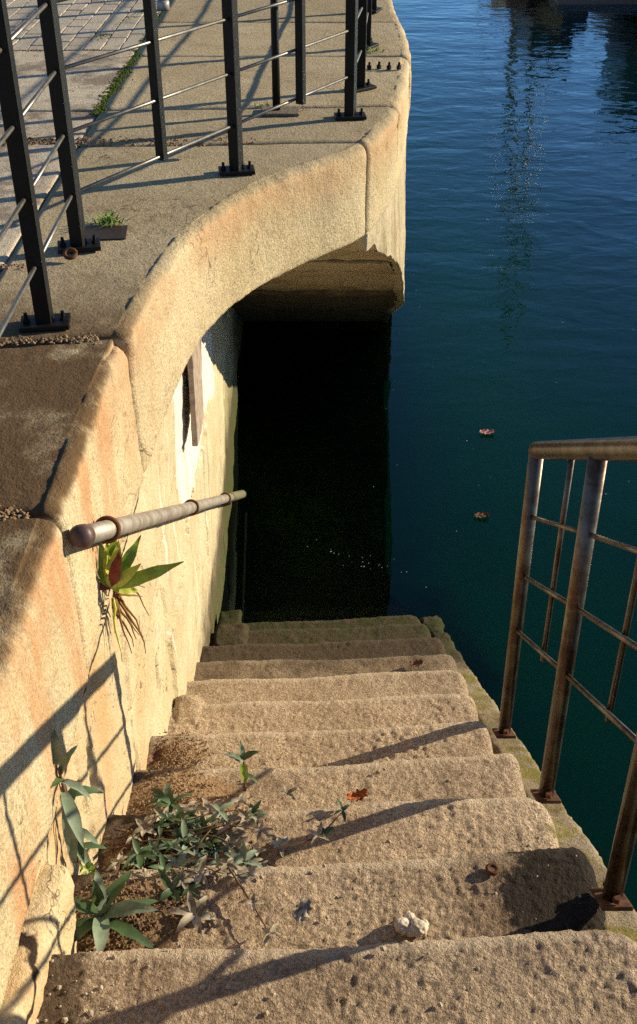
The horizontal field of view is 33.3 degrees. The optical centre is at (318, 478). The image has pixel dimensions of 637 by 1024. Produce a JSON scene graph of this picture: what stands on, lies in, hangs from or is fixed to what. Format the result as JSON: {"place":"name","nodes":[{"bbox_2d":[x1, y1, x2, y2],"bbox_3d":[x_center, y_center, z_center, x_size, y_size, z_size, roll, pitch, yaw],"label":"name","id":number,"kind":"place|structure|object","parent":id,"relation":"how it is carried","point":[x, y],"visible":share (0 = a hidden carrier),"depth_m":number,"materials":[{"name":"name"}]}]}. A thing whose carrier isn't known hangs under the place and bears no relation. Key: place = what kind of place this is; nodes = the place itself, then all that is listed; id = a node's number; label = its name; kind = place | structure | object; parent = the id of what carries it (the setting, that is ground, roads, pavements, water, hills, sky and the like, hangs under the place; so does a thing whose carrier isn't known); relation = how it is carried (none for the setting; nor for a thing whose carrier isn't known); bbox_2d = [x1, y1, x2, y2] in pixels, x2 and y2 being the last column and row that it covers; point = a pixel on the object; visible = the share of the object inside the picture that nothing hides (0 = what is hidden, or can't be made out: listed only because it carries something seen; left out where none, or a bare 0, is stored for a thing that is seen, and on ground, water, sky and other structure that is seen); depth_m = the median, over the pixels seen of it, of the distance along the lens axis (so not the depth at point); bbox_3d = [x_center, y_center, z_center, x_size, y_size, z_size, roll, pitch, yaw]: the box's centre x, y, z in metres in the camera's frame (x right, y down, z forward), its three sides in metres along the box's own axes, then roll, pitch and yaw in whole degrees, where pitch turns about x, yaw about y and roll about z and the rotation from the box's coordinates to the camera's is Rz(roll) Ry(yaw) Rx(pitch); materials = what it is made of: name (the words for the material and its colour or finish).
{"place":"outdoors","nodes":[
{"label":"outdoors","id":0,"kind":"place"},
{"bbox_2d":[0,51,133,274],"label":"pavement","id":1,"kind":"structure","parent":0,"point":[88,83],"depth_m":4.78,"materials":[{"name":"stone"}]},
{"bbox_2d":[6,0,161,51],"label":"brick paving","id":2,"kind":"structure","parent":0,"point":[84,24],"depth_m":6.31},
{"bbox_2d":[89,10,161,115],"bbox_3d":[-1.089,-2.280,5.701,0.368,0.008,2.414,0,34,0],"label":"moss","id":3,"kind":"object","parent":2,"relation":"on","point":[110,92],"visible":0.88,"depth_m":5.22,"materials":[{"name":"green plant"}]},
{"bbox_2d":[156,0,169,10],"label":"grey pole","id":4,"kind":"object","parent":2,"relation":"on","point":[162,5],"visible":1,"depth_m":6.65,"materials":[{"name":"metal"}]},
{"bbox_2d":[384,0,636,911],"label":"water","id":5,"kind":"structure","parent":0,"point":[541,198],"depth_m":9.87,"materials":[{"name":"liquid"}]},
{"bbox_2d":[0,0,410,1023],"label":"quay wall","id":6,"kind":"structure","parent":5,"relation":"on","point":[276,284],"depth_m":4.02,"materials":[{"name":"concrete"}]},
{"bbox_2d":[63,247,77,259],"bbox_3d":[-0.775,-0.703,3.331,0.047,0.029,0.043,0,34,0],"label":"rusty ring","id":7,"kind":"object","parent":6,"relation":"on","point":[73,256],"visible":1,"depth_m":3.33,"materials":[{"name":"metal"}]},
{"bbox_2d":[50,729,107,867],"bbox_3d":[-0.492,0.673,2.208,0.093,0.395,0.130,8,35,12],"label":"silver weed","id":8,"kind":"object","parent":6,"relation":"attached to","point":[75,833],"visible":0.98,"depth_m":2.19,"materials":[{"name":"green plant"}]},
{"bbox_2d":[79,861,95,874],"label":"grass tuft","id":9,"kind":"object","parent":6,"relation":"attached to","point":[88,868],"visible":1,"depth_m":2.28,"materials":[{"name":"green plant"}]},
{"bbox_2d":[85,225,127,239],"bbox_3d":[-0.705,-0.814,3.528,0.140,0.004,0.120,-3,34,-4],"label":"socket plate","id":10,"kind":"object","parent":6,"relation":"on","point":[116,232],"visible":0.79,"depth_m":3.52,"materials":[{"name":"metal"}]},
{"bbox_2d":[84,209,138,228],"bbox_3d":[-0.714,-0.875,3.579,0.165,0.048,0.170,22,40,29],"label":"grass tuft","id":11,"kind":"object","parent":6,"relation":"on","point":[110,218],"visible":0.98,"depth_m":3.59,"materials":[{"name":"green plant"}]},
{"bbox_2d":[0,49,256,520],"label":"grit","id":12,"kind":"object","parent":6,"relation":"on","point":[4,513],"visible":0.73,"depth_m":3.30,"materials":[{"name":"soil"}]},
{"bbox_2d":[98,535,183,661],"bbox_3d":[-0.453,0.296,2.663,0.166,0.404,0.192,26,42,33],"label":"plant","id":13,"kind":"object","parent":6,"relation":"attached to","point":[119,576],"depth_m":2.62,"materials":[{"name":"green plant"}]},
{"bbox_2d":[68,490,245,548],"bbox_3d":[-0.526,0.110,4.473,0.134,2.508,3.734,0,34,0],"label":"wall handrail","id":14,"kind":"object","parent":6,"relation":"attached to","point":[106,529],"depth_m":2.79,"materials":[{"name":"grey metal"}]},
{"bbox_2d":[0,0,382,337],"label":"quay fence","id":15,"kind":"object","parent":6,"relation":"on","point":[357,30],"visible":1,"depth_m":3.32,"materials":[{"name":"black metal"}]},
{"bbox_2d":[187,340,203,445],"bbox_3d":[-0.496,-0.440,4.249,0.033,0.590,0.268,0,34,0],"label":"timber plank","id":16,"kind":"object","parent":6,"relation":"attached to","point":[195,389],"visible":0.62,"depth_m":4.24,"materials":[{"name":"brown wood"}]},
{"bbox_2d":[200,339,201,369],"bbox_3d":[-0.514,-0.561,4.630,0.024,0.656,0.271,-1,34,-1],"label":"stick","id":17,"kind":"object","parent":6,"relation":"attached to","point":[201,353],"visible":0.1,"depth_m":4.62,"materials":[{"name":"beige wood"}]},
{"bbox_2d":[254,102,283,107],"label":"grass tuft","id":18,"kind":"object","parent":6,"relation":"on","point":[266,104],"visible":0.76,"depth_m":4.81,"materials":[{"name":"green plant"}]},
{"bbox_2d":[261,0,299,115],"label":"lone post","id":19,"kind":"object","parent":6,"relation":"on","point":[287,111],"visible":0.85,"depth_m":4.63,"materials":[{"name":"black metal"}]},
{"bbox_2d":[37,595,636,1023],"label":"stone staircase","id":20,"kind":"structure","parent":6,"relation":"attached to","point":[315,691],"depth_m":2.38,"materials":[{"name":"stone"}]},
{"bbox_2d":[73,860,229,951],"bbox_3d":[-0.380,0.930,2.278,0.380,0.043,0.275,0,34,0],"label":"dirt heap","id":21,"kind":"object","parent":20,"relation":"on","point":[157,928],"visible":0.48,"depth_m":2.26,"materials":[{"name":"soil"}]},
{"bbox_2d":[74,870,159,950],"bbox_3d":[-0.432,0.885,2.200,0.214,0.139,0.191,-16,37,-22],"label":"green weed","id":22,"kind":"object","parent":21,"relation":"on","point":[105,912],"visible":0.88,"depth_m":2.20,"materials":[{"name":"green plant"}]},
{"bbox_2d":[147,728,216,769],"bbox_3d":[-0.446,0.904,3.377,0.308,0.040,0.310,0,34,0],"label":"dirt heap","id":23,"kind":"object","parent":20,"relation":"on","point":[176,753],"visible":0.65,"depth_m":3.40,"materials":[{"name":"soil"}]},
{"bbox_2d":[148,746,163,763],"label":"dead leaf","id":24,"kind":"object","parent":23,"relation":"on","point":[156,755],"visible":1,"depth_m":3.12,"materials":[{"name":"brown plant"}]},
{"bbox_2d":[98,782,268,871],"bbox_3d":[-0.332,0.900,2.666,0.537,0.046,0.363,0,34,0],"label":"dirt heap","id":25,"kind":"object","parent":20,"relation":"on","point":[108,853],"visible":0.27,"depth_m":2.64,"materials":[{"name":"soil"}]},
{"bbox_2d":[126,754,265,814],"bbox_3d":[-0.374,0.918,3.001,0.452,0.046,0.380,0,34,0],"label":"dirt heap","id":26,"kind":"object","parent":20,"relation":"on","point":[211,789],"visible":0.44,"depth_m":3.04,"materials":[{"name":"soil"}]},
{"bbox_2d":[106,784,348,947],"bbox_3d":[-0.256,0.895,2.540,0.530,0.310,0.569,11,35,16],"label":"trailing plant","id":27,"kind":"object","parent":20,"relation":"on","point":[186,844],"visible":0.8,"depth_m":2.61,"materials":[{"name":"green plant"}]},
{"bbox_2d":[224,742,258,791],"bbox_3d":[-0.202,0.820,2.987,0.077,0.165,0.100,-25,41,-32],"label":"sprig","id":28,"kind":"object","parent":20,"relation":"on","point":[242,756],"visible":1,"depth_m":2.96,"materials":[{"name":"green plant"}]},
{"bbox_2d":[294,898,312,920],"bbox_3d":[-0.029,0.828,2.048,0.037,0.009,0.051,0,34,0],"label":"dead leaf","id":29,"kind":"object","parent":20,"relation":"on","point":[301,912],"visible":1,"depth_m":2.05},
{"bbox_2d":[36,729,581,1023],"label":"gravel","id":30,"kind":"structure","parent":20,"relation":"on","point":[202,987],"depth_m":2.00,"materials":[{"name":"brown gravel"}]},
{"bbox_2d":[316,825,333,839],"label":"tiny sprig","id":31,"kind":"object","parent":20,"relation":"on","point":[326,831],"visible":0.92,"depth_m":2.65,"materials":[{"name":"green plant"}]},
{"bbox_2d":[346,788,367,801],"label":"dead leaf","id":32,"kind":"object","parent":20,"relation":"on","point":[357,795],"visible":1,"depth_m":2.75,"materials":[{"name":"orange plant"}]},
{"bbox_2d":[394,911,428,937],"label":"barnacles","id":33,"kind":"object","parent":20,"relation":"on","point":[409,924],"visible":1,"depth_m":2.23},
{"bbox_2d":[409,659,422,666],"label":"dead leaf","id":34,"kind":"object","parent":20,"relation":"on","point":[416,663],"visible":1,"depth_m":4.59,"materials":[{"name":"brown plant"}]},
{"bbox_2d":[419,616,444,633],"bbox_3d":[0.604,0.808,5.734,0.151,0.108,0.145,0,34,0],"label":"boulder","id":35,"kind":"object","parent":20,"relation":"on","point":[435,624],"visible":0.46,"depth_m":5.71,"materials":[{"name":"stone"}]},
{"bbox_2d":[431,632,450,641],"bbox_3d":[0.628,0.846,5.494,0.112,0.088,0.127,0,34,0],"label":"boulder","id":36,"kind":"object","parent":20,"relation":"on","point":[442,637],"visible":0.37,"depth_m":5.49,"materials":[{"name":"stone"}]},
{"bbox_2d":[485,863,498,875],"bbox_3d":[0.385,0.865,2.363,0.032,0.010,0.032,0,34,0],"label":"rusty washer","id":37,"kind":"object","parent":20,"relation":"on","point":[489,871],"visible":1,"depth_m":2.36,"materials":[{"name":"metal"}]},
{"bbox_2d":[492,436,636,910],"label":"stair railing","id":38,"kind":"object","parent":20,"relation":"on","point":[597,454],"visible":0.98,"depth_m":2.54,"materials":[{"name":"metal"}]},
{"bbox_2d":[366,45,384,52],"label":"grass tuft","id":39,"kind":"object","parent":6,"relation":"on","point":[376,50],"visible":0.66,"depth_m":5.71,"materials":[{"name":"green plant"}]},
{"bbox_2d":[367,61,400,69],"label":"anchor bolts","id":40,"kind":"object","parent":6,"relation":"on","point":[388,66],"visible":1,"depth_m":5.37,"materials":[{"name":"black paint"}]},
{"bbox_2d":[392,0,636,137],"bbox_3d":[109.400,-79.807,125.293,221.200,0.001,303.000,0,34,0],"label":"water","id":41,"kind":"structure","parent":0,"point":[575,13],"depth_m":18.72,"materials":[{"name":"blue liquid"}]},
{"bbox_2d":[475,512,489,517],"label":"floating leaf","id":42,"kind":"object","parent":41,"relation":"on","point":[482,514],"visible":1,"depth_m":6.62,"materials":[{"name":"brown plant"}]},
{"bbox_2d":[480,429,494,434],"bbox_3d":[1.175,-0.327,7.431,0.102,0.025,0.076,0,34,0],"label":"floating scrap","id":43,"kind":"object","parent":41,"relation":"on","point":[485,432],"visible":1,"depth_m":7.44,"materials":[{"name":"pink"}]},
{"bbox_2d":[554,0,636,14],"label":"pontoon","id":44,"kind":"object","parent":41,"relation":"on","point":[608,2],"visible":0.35,"depth_m":20.49,"materials":[{"name":"paint"}]}
]}

